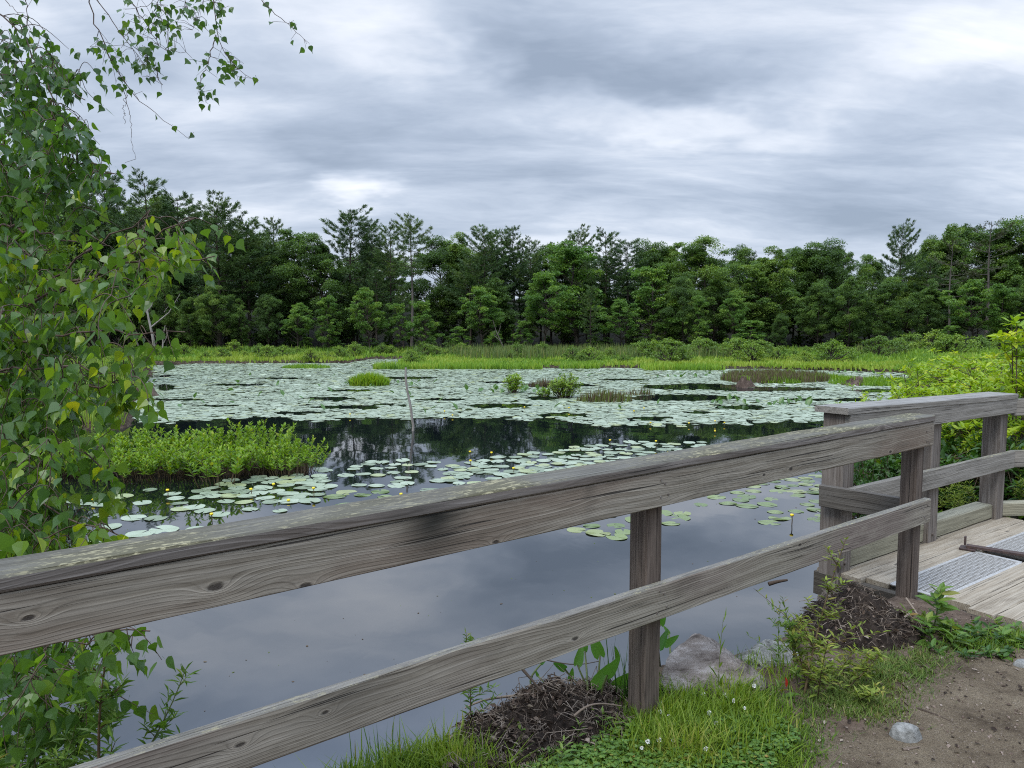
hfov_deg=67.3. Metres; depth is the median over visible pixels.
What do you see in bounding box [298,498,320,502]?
lily pad
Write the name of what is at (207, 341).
understory bush
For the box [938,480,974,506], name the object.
golden weed
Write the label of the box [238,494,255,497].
lily pad
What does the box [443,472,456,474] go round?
lily pad
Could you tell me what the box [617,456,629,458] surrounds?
lily pad
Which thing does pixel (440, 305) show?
pine tree
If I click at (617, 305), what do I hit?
young maple tree
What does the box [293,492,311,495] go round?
lily pad
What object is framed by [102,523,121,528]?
lily pad
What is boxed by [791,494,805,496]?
lily pad
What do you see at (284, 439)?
marsh plant
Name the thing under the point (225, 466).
marsh plant
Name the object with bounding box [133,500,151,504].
lily pad
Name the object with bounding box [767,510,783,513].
lily pad
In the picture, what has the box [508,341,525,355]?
meadow bush
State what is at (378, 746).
rush clump
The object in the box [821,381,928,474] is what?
leafy shrub
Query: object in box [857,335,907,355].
meadow bush
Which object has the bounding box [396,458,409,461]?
lily pad
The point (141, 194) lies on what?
pine tree
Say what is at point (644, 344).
meadow bush
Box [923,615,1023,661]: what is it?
deck edge grass
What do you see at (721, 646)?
seeding grass
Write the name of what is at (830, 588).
goldenrod
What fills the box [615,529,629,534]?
lily pad
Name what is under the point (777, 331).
broadleaf tree
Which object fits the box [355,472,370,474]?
lily pad
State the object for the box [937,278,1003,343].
young maple tree
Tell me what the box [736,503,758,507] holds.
lily pad
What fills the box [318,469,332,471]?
lily pad
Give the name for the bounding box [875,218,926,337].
pine tree
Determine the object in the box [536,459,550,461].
lily pad
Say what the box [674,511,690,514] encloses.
lily pad
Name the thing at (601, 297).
broadleaf tree
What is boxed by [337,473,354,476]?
lily pad
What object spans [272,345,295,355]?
meadow bush
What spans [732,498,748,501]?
lily pad
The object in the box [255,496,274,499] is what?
lily pad
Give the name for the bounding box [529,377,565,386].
reed clump
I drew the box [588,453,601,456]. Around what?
lily pad
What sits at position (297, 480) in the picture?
lily pad
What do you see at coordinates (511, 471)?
lily pad
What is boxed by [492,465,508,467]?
lily pad
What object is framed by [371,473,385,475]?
lily pad
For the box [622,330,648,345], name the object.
understory bush
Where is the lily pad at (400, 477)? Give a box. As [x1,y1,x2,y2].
[394,476,411,478]
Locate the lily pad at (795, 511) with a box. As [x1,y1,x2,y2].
[788,509,803,512]
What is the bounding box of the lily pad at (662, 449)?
[656,448,670,450]
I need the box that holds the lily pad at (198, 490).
[191,489,210,492]
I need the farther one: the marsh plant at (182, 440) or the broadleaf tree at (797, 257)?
the broadleaf tree at (797, 257)
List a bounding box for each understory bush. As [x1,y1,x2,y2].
[112,330,140,345]
[157,337,174,345]
[178,334,193,344]
[191,327,216,345]
[222,331,239,345]
[236,336,249,346]
[253,330,276,345]
[281,335,296,345]
[298,337,313,346]
[321,338,344,347]
[337,325,365,342]
[360,336,379,348]
[382,334,396,344]
[423,339,436,347]
[442,334,462,346]
[480,333,510,345]
[496,331,523,341]
[558,326,573,342]
[583,337,600,347]
[597,337,614,347]
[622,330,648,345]
[647,333,666,345]
[659,330,688,344]
[697,328,723,342]
[714,335,730,343]
[790,335,804,344]
[805,335,825,344]
[834,330,864,345]
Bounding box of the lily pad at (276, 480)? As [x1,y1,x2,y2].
[268,478,284,481]
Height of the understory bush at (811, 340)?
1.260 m
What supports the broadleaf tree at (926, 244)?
on the ground at (963, 619)
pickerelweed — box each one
[529,662,544,683]
[553,641,627,694]
[659,618,678,665]
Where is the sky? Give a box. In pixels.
[0,0,1023,300]
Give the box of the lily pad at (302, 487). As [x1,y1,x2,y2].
[293,486,310,488]
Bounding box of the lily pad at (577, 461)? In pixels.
[568,460,583,462]
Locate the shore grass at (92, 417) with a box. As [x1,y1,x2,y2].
[0,354,146,429]
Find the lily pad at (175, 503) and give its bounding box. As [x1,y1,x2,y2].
[173,502,187,504]
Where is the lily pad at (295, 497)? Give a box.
[282,495,305,498]
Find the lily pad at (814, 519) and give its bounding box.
[807,517,819,521]
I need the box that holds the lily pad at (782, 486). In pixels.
[775,485,787,488]
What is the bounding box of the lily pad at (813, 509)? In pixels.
[806,507,819,511]
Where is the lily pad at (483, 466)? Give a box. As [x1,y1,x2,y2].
[478,465,492,467]
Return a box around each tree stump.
[136,386,159,395]
[735,375,755,387]
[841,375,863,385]
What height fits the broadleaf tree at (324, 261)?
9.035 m
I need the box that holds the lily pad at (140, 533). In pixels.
[125,530,155,536]
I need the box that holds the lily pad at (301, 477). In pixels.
[291,475,309,479]
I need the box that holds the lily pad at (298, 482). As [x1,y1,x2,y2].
[294,481,313,483]
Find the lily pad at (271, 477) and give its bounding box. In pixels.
[263,476,278,478]
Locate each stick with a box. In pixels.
[405,367,414,430]
[465,693,532,708]
[521,669,542,692]
[548,660,598,664]
[573,703,621,716]
[768,579,787,585]
[901,746,920,750]
[905,597,917,613]
[917,707,951,721]
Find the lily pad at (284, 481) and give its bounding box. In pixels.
[276,480,294,483]
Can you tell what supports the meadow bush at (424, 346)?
on the ground at (963, 619)
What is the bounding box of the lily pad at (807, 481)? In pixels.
[801,479,814,482]
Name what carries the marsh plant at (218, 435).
in the water
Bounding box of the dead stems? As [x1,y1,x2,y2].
[61,455,314,475]
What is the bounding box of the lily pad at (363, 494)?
[354,493,371,496]
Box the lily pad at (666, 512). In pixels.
[662,510,672,515]
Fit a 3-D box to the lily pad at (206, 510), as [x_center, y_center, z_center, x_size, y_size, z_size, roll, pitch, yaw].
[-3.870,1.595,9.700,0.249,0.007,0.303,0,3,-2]
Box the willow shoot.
[460,629,501,714]
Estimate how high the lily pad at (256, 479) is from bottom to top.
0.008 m
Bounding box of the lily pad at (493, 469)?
[484,468,498,470]
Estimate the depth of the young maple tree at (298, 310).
52.55 m
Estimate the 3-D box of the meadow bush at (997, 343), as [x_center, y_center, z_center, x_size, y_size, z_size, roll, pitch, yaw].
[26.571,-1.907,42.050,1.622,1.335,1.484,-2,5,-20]
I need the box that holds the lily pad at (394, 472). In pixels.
[387,471,399,473]
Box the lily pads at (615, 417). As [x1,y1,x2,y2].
[133,359,907,426]
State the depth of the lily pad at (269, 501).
10.18 m
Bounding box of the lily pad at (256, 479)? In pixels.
[247,477,268,481]
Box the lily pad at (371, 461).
[365,460,378,462]
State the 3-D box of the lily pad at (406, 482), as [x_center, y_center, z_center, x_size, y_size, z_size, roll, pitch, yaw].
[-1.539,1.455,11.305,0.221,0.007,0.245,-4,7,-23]
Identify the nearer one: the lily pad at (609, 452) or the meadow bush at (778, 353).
the lily pad at (609, 452)
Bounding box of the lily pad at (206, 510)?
[194,508,215,512]
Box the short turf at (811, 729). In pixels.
[689,709,856,767]
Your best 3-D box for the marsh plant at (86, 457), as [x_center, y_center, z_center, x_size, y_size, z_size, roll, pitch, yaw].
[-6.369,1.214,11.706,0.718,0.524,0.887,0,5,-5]
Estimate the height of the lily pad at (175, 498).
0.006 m
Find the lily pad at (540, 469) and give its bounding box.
[534,468,544,471]
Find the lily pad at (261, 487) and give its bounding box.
[254,485,272,489]
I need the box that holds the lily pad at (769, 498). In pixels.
[764,497,777,500]
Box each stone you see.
[889,722,922,742]
[1013,659,1023,667]
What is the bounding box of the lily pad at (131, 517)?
[121,514,146,520]
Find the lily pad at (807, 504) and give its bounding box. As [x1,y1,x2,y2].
[800,503,814,505]
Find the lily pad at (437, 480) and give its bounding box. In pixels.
[429,478,445,481]
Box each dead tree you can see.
[145,294,179,345]
[491,321,503,347]
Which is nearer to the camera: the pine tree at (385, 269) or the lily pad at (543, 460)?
the lily pad at (543, 460)
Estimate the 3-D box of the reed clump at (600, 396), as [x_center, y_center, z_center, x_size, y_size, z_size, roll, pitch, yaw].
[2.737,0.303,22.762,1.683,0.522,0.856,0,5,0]
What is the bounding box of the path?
[774,647,1023,767]
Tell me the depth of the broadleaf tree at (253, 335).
58.34 m
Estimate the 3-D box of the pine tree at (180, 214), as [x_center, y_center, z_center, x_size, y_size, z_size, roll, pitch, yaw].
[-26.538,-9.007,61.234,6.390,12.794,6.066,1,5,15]
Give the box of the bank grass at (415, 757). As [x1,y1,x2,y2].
[274,711,537,767]
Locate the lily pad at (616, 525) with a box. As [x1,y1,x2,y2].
[607,523,624,527]
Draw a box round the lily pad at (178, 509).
[170,506,189,510]
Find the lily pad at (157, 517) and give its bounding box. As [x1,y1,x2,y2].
[144,515,166,520]
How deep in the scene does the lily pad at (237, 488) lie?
10.97 m
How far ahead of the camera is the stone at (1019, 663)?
3.55 m
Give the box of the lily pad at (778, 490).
[769,489,786,492]
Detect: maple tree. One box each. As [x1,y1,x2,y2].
[0,192,129,368]
[278,302,313,347]
[308,295,343,347]
[344,286,389,348]
[382,303,417,349]
[405,300,444,344]
[447,326,470,347]
[457,285,503,347]
[483,331,501,347]
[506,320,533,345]
[521,270,569,343]
[524,240,608,346]
[596,299,639,343]
[611,265,682,340]
[683,295,712,345]
[719,289,749,344]
[731,320,765,344]
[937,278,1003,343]
[938,325,960,340]
[974,285,1021,340]
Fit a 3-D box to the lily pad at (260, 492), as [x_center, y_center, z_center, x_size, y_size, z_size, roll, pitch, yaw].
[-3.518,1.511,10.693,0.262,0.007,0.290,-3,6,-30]
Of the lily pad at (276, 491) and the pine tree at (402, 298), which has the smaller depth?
the lily pad at (276, 491)
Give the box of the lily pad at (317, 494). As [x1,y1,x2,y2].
[309,493,325,495]
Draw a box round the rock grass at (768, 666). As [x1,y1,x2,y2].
[659,642,841,703]
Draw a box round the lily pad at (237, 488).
[228,486,245,489]
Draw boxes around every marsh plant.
[53,422,111,447]
[57,432,124,477]
[59,443,118,479]
[81,446,134,478]
[87,434,137,455]
[102,431,150,449]
[111,447,166,483]
[112,439,186,481]
[113,449,149,475]
[114,423,170,453]
[134,445,196,482]
[135,425,195,451]
[146,437,211,480]
[151,430,208,457]
[160,449,215,479]
[162,427,215,457]
[170,427,233,459]
[174,447,239,479]
[181,441,247,487]
[191,423,250,452]
[203,439,279,476]
[204,428,271,460]
[205,441,266,478]
[220,417,295,451]
[232,446,288,474]
[249,434,301,459]
[254,442,299,475]
[256,428,272,449]
[263,445,307,476]
[271,424,291,461]
[271,433,327,467]
[282,442,330,473]
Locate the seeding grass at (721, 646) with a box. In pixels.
[708,611,725,685]
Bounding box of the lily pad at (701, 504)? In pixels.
[694,503,707,506]
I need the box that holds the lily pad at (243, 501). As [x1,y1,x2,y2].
[234,500,253,503]
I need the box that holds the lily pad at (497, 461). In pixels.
[491,459,503,462]
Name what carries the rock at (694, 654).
on the ground at (963, 619)
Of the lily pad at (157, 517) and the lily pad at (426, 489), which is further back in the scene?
the lily pad at (426, 489)
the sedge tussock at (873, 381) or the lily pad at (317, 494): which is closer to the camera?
the lily pad at (317, 494)
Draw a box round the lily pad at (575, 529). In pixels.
[567,527,585,532]
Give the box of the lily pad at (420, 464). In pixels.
[413,463,427,465]
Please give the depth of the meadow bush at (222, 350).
44.39 m
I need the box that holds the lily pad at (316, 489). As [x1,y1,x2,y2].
[307,487,326,490]
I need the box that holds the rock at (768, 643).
[738,639,798,668]
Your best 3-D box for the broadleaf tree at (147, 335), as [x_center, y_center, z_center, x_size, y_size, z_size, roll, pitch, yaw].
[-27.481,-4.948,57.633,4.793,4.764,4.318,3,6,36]
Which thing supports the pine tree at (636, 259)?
on the ground at (963, 619)
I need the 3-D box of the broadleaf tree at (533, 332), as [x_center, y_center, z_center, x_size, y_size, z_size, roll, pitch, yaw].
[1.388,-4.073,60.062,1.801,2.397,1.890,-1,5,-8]
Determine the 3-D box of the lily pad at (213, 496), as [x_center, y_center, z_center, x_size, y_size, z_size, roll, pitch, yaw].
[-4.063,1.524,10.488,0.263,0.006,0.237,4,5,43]
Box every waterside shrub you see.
[815,454,900,519]
[852,455,900,518]
[853,438,1004,511]
[853,452,942,503]
[893,424,981,511]
[938,426,1023,504]
[940,436,1023,518]
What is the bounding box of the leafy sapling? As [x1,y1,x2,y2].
[958,312,1023,480]
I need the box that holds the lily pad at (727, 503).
[720,501,736,504]
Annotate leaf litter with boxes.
[436,597,1023,767]
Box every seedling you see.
[552,742,572,762]
[557,736,578,753]
[565,719,584,739]
[594,706,612,728]
[773,674,799,696]
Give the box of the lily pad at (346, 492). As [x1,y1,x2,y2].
[336,490,356,494]
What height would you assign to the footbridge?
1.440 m
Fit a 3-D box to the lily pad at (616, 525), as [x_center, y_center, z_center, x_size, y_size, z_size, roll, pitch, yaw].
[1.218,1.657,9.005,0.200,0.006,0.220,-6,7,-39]
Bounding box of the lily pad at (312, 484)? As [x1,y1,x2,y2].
[302,483,324,485]
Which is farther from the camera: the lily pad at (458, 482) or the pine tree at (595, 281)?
the pine tree at (595, 281)
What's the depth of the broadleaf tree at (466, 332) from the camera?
59.46 m
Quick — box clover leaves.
[510,713,800,767]
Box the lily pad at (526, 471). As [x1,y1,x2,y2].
[520,470,536,472]
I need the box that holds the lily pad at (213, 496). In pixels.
[205,494,222,497]
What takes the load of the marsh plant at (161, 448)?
in the water
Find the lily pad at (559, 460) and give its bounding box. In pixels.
[552,459,566,461]
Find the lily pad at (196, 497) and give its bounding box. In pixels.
[188,495,207,498]
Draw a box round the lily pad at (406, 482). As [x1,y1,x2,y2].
[400,481,414,484]
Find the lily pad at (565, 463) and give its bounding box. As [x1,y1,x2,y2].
[562,462,576,464]
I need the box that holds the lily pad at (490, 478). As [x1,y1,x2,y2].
[485,477,500,479]
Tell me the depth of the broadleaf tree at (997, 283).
61.15 m
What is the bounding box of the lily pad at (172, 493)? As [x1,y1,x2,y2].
[164,492,181,494]
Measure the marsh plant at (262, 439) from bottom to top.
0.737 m
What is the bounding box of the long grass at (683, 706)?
[599,652,813,767]
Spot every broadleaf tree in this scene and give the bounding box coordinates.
[15,253,64,318]
[60,259,117,345]
[74,310,97,345]
[77,228,162,318]
[92,206,125,232]
[105,194,214,340]
[105,270,151,342]
[106,206,185,318]
[119,296,173,341]
[144,278,184,346]
[157,319,183,339]
[175,297,204,346]
[178,218,237,306]
[183,305,215,345]
[194,284,242,346]
[206,278,240,345]
[223,230,302,341]
[228,298,253,345]
[238,318,259,341]
[249,293,283,344]
[257,228,326,345]
[270,231,364,346]
[276,314,292,340]
[282,318,303,340]
[323,293,349,325]
[326,322,343,339]
[328,265,360,312]
[334,312,361,345]
[342,246,391,299]
[355,294,392,342]
[367,257,410,319]
[400,235,472,341]
[404,314,418,341]
[408,305,441,340]
[426,312,454,345]
[430,232,488,341]
[459,315,478,341]
[465,277,520,345]
[471,254,515,325]
[496,307,516,342]
[521,242,584,344]
[522,317,540,341]
[553,309,575,344]
[576,279,622,337]
[586,288,624,336]
[616,238,675,341]
[624,307,641,338]
[641,242,700,333]
[643,317,661,337]
[659,276,705,343]
[660,235,749,337]
[663,309,692,344]
[687,259,714,306]
[688,280,735,341]
[696,244,763,333]
[711,287,732,334]
[724,283,764,338]
[738,302,759,338]
[740,245,805,345]
[754,308,790,343]
[768,313,788,344]
[769,246,828,338]
[770,294,798,343]
[783,237,867,344]
[791,280,841,343]
[793,295,837,345]
[804,307,828,339]
[822,276,875,346]
[825,249,876,333]
[839,254,895,340]
[849,284,873,339]
[850,276,921,343]
[861,301,898,338]
[885,275,940,340]
[889,307,912,338]
[893,235,968,341]
[900,278,950,341]
[916,222,986,325]
[926,280,978,335]
[938,223,1002,342]
[954,215,1023,330]
[978,281,1020,332]
[981,255,1019,329]
[999,244,1023,286]
[999,285,1023,336]
[1000,280,1023,336]
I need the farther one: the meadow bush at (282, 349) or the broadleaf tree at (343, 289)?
the broadleaf tree at (343, 289)
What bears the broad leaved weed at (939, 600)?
on the ground at (963, 619)
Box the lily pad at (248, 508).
[242,507,257,510]
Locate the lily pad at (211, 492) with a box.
[200,491,218,494]
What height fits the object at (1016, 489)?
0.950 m
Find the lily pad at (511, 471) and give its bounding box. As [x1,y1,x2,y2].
[503,470,519,472]
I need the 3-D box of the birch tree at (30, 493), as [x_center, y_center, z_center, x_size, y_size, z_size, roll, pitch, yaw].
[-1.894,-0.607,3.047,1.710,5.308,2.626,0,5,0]
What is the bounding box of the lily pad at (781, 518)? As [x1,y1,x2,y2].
[768,516,791,519]
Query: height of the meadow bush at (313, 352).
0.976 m
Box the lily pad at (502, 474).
[493,472,510,475]
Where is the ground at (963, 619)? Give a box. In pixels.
[5,301,1023,767]
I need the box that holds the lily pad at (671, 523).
[662,521,679,525]
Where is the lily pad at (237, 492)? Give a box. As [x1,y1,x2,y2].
[231,490,248,493]
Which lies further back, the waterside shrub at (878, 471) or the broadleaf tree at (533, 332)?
the broadleaf tree at (533, 332)
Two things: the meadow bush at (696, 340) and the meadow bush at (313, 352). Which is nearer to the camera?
the meadow bush at (313, 352)
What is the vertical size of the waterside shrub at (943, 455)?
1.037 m
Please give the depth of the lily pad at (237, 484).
11.21 m
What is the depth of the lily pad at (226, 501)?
10.19 m
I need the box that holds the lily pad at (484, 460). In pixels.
[476,459,490,461]
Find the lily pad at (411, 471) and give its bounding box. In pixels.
[405,470,418,472]
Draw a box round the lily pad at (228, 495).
[219,493,240,497]
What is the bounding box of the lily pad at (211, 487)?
[201,486,219,489]
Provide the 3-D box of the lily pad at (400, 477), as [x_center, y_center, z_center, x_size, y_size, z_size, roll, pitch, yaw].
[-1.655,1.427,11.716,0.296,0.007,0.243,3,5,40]
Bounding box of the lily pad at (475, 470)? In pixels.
[466,468,483,471]
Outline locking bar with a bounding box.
[959,536,1023,556]
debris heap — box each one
[442,664,634,767]
[777,581,943,653]
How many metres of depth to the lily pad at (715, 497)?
10.44 m
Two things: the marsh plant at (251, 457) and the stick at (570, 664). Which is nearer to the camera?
the stick at (570, 664)
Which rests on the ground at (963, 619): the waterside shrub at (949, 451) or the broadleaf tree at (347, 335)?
the broadleaf tree at (347, 335)
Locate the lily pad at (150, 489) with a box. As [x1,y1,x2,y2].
[143,488,156,490]
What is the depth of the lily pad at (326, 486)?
11.11 m
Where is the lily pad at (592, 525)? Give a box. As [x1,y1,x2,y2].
[583,524,599,527]
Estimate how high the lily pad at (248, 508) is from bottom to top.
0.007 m
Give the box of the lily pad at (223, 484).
[215,482,231,485]
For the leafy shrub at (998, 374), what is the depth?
8.91 m
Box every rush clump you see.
[349,717,405,767]
[603,638,628,705]
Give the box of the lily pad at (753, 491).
[745,489,761,492]
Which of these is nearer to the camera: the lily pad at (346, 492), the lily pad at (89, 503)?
the lily pad at (89, 503)
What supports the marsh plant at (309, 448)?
in the water
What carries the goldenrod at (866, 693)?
on the ground at (963, 619)
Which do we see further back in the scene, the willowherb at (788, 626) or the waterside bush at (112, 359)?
the waterside bush at (112, 359)
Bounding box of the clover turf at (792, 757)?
[479,713,842,767]
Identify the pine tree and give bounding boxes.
[24,192,79,261]
[38,204,92,305]
[49,190,114,319]
[56,170,142,343]
[97,167,185,343]
[136,187,220,344]
[145,223,195,334]
[157,209,215,337]
[168,189,262,347]
[173,211,231,341]
[173,218,218,343]
[203,217,245,285]
[208,226,281,333]
[215,216,285,345]
[249,216,301,343]
[275,275,306,345]
[306,204,390,342]
[331,253,367,342]
[345,221,396,342]
[357,268,393,345]
[366,220,413,345]
[386,284,417,346]
[391,211,432,345]
[437,289,457,342]
[444,259,487,346]
[450,224,514,346]
[466,246,516,344]
[481,228,526,299]
[493,225,534,343]
[500,250,530,334]
[508,235,549,345]
[527,265,551,342]
[546,261,578,341]
[555,223,603,340]
[574,258,604,339]
[577,226,637,345]
[578,284,603,345]
[596,262,631,343]
[597,238,653,343]
[738,251,757,338]
[788,267,796,339]
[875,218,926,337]
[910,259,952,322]
[923,235,976,333]
[956,217,1022,337]
[966,295,984,336]
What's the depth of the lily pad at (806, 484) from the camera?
11.25 m
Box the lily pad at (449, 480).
[443,479,457,481]
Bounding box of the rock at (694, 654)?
[660,633,767,699]
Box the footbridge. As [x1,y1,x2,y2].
[813,392,1023,628]
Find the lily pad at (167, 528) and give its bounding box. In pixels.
[149,525,178,533]
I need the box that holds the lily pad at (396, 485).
[387,483,404,487]
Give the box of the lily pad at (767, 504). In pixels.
[757,502,776,506]
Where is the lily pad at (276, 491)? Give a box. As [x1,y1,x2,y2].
[268,489,284,493]
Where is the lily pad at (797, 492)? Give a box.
[786,490,806,493]
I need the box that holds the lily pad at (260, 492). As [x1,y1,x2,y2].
[249,491,267,494]
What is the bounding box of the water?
[0,359,905,767]
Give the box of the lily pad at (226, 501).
[217,499,234,502]
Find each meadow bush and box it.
[175,343,195,353]
[200,351,209,358]
[208,347,231,356]
[223,339,242,351]
[236,350,248,356]
[250,343,266,354]
[254,345,282,358]
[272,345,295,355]
[300,347,322,362]
[325,346,351,357]
[342,341,364,356]
[375,343,390,353]
[381,344,398,353]
[402,349,425,362]
[412,342,436,355]
[425,345,441,354]
[451,342,470,352]
[504,350,517,357]
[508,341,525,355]
[531,341,548,352]
[558,345,581,358]
[573,352,589,360]
[575,346,604,359]
[601,347,616,356]
[618,353,632,361]
[626,340,650,350]
[634,338,654,356]
[637,339,668,357]
[640,337,691,361]
[651,343,667,356]
[667,346,694,360]
[684,336,718,351]
[689,338,721,356]
[711,336,749,352]
[717,337,758,357]
[729,339,766,361]
[747,338,774,353]
[765,345,790,359]
[787,348,799,355]
[791,350,816,361]
[807,338,858,361]
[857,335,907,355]
[881,337,909,351]
[890,337,915,353]
[900,331,929,345]
[908,328,947,349]
[922,334,967,353]
[929,333,984,354]
[963,334,996,348]
[983,340,1010,350]
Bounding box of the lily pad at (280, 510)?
[273,509,287,512]
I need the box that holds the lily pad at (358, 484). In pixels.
[351,483,366,485]
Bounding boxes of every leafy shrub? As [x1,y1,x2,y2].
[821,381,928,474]
[833,355,996,403]
[854,373,1023,509]
[861,381,970,462]
[889,348,1022,398]
[903,350,1015,387]
[923,367,1023,484]
[932,353,1018,394]
[936,357,1023,432]
[960,347,1023,376]
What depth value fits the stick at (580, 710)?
2.77 m
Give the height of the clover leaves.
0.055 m
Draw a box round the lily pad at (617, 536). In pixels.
[606,533,627,539]
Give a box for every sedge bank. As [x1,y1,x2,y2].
[371,360,542,369]
[430,357,529,362]
[557,360,599,368]
[640,360,725,370]
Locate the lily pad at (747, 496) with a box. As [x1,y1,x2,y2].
[737,494,755,498]
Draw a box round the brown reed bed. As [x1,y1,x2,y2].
[720,367,829,383]
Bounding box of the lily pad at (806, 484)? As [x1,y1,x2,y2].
[798,483,812,485]
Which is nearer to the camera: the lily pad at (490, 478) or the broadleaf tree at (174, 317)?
the lily pad at (490, 478)
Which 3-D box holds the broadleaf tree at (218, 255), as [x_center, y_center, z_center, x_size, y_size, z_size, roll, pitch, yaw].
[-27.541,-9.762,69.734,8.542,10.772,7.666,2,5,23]
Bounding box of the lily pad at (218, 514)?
[210,511,229,516]
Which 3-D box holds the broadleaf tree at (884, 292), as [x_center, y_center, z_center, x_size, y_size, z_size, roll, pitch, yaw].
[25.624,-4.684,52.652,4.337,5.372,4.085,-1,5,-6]
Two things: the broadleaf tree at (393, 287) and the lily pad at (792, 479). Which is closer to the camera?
the lily pad at (792, 479)
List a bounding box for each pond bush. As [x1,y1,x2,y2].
[501,373,527,392]
[536,387,551,396]
[547,372,583,397]
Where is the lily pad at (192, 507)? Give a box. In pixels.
[183,504,204,509]
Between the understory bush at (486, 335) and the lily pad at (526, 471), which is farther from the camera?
the understory bush at (486, 335)
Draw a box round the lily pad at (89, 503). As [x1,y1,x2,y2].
[80,502,96,504]
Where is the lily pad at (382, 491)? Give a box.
[371,489,389,493]
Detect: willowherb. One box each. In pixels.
[0,703,88,767]
[7,656,105,767]
[45,641,134,767]
[137,661,200,743]
[746,600,787,667]
[776,595,805,684]
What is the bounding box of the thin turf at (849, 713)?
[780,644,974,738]
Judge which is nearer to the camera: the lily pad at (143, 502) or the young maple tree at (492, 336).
the lily pad at (143, 502)
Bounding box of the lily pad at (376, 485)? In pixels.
[368,484,384,486]
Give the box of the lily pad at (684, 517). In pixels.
[671,514,690,520]
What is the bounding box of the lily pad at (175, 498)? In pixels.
[167,496,184,499]
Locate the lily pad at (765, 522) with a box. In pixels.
[758,520,779,524]
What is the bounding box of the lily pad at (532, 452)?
[527,451,539,453]
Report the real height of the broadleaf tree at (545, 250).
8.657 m
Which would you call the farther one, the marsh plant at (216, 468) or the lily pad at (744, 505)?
the marsh plant at (216, 468)
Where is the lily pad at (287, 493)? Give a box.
[277,491,298,494]
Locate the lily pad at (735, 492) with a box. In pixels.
[730,491,743,493]
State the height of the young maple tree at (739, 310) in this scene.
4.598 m
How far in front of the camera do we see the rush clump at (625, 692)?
3.17 m
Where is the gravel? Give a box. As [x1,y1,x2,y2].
[773,608,1022,767]
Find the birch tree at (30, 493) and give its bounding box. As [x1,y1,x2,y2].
[0,0,312,767]
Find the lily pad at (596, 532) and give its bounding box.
[585,529,610,536]
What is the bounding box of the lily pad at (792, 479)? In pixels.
[785,478,800,481]
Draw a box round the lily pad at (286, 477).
[280,475,294,478]
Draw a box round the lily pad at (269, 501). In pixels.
[262,499,278,503]
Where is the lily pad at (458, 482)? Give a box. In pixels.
[453,481,464,484]
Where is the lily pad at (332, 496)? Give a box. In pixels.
[323,494,345,498]
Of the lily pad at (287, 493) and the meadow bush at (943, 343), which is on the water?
the lily pad at (287, 493)
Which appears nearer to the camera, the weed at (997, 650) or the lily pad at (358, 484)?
the weed at (997, 650)
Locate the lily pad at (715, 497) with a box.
[707,495,725,498]
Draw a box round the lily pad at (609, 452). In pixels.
[604,451,617,453]
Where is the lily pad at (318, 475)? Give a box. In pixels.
[311,474,326,476]
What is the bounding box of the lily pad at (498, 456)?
[490,455,505,457]
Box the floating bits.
[127,500,795,710]
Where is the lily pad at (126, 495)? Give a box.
[115,493,133,498]
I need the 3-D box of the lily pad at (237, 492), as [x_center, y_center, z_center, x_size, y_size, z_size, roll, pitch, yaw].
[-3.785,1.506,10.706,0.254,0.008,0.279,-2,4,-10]
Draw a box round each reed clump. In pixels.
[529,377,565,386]
[576,386,631,402]
[624,387,654,395]
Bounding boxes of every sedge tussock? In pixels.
[282,363,330,368]
[348,370,390,385]
[761,376,800,383]
[802,372,847,379]
[828,375,908,385]
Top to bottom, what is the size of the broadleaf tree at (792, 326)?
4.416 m
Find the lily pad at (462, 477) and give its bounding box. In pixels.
[454,475,469,478]
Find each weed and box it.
[894,603,933,625]
[911,611,971,650]
[916,582,960,634]
[927,636,992,657]
[935,625,1010,657]
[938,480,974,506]
[938,483,960,510]
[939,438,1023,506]
[947,616,986,645]
[956,621,1006,644]
[956,633,1014,659]
[977,627,1023,648]
[986,615,1023,641]
[987,625,1020,646]
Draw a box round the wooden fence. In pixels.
[0,413,935,767]
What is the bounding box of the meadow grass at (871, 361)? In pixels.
[59,342,1022,387]
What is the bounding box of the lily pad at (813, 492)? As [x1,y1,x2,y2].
[806,491,818,493]
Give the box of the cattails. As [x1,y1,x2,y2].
[405,341,933,358]
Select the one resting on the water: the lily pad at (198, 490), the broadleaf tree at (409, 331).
the lily pad at (198, 490)
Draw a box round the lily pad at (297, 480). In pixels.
[291,478,305,481]
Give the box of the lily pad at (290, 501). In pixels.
[278,499,298,502]
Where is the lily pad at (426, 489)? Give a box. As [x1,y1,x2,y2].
[420,488,437,490]
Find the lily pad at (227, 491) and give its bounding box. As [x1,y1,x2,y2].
[218,490,235,492]
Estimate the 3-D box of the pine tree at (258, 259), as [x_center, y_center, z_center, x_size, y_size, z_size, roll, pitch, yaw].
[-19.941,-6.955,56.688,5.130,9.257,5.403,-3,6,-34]
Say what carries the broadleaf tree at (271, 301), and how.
on the ground at (963, 619)
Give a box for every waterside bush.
[82,344,108,384]
[106,337,128,366]
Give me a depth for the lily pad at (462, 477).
11.72 m
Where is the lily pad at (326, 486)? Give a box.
[317,484,337,488]
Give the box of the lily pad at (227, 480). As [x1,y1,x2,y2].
[222,478,239,481]
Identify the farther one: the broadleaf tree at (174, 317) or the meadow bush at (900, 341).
the broadleaf tree at (174, 317)
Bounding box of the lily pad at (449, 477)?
[441,476,456,478]
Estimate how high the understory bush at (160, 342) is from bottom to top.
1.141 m
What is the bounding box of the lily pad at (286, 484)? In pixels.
[277,483,294,486]
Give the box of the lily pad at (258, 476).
[251,475,266,477]
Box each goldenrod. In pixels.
[757,537,888,694]
[785,613,888,697]
[808,631,887,703]
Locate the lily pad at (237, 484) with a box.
[228,483,245,486]

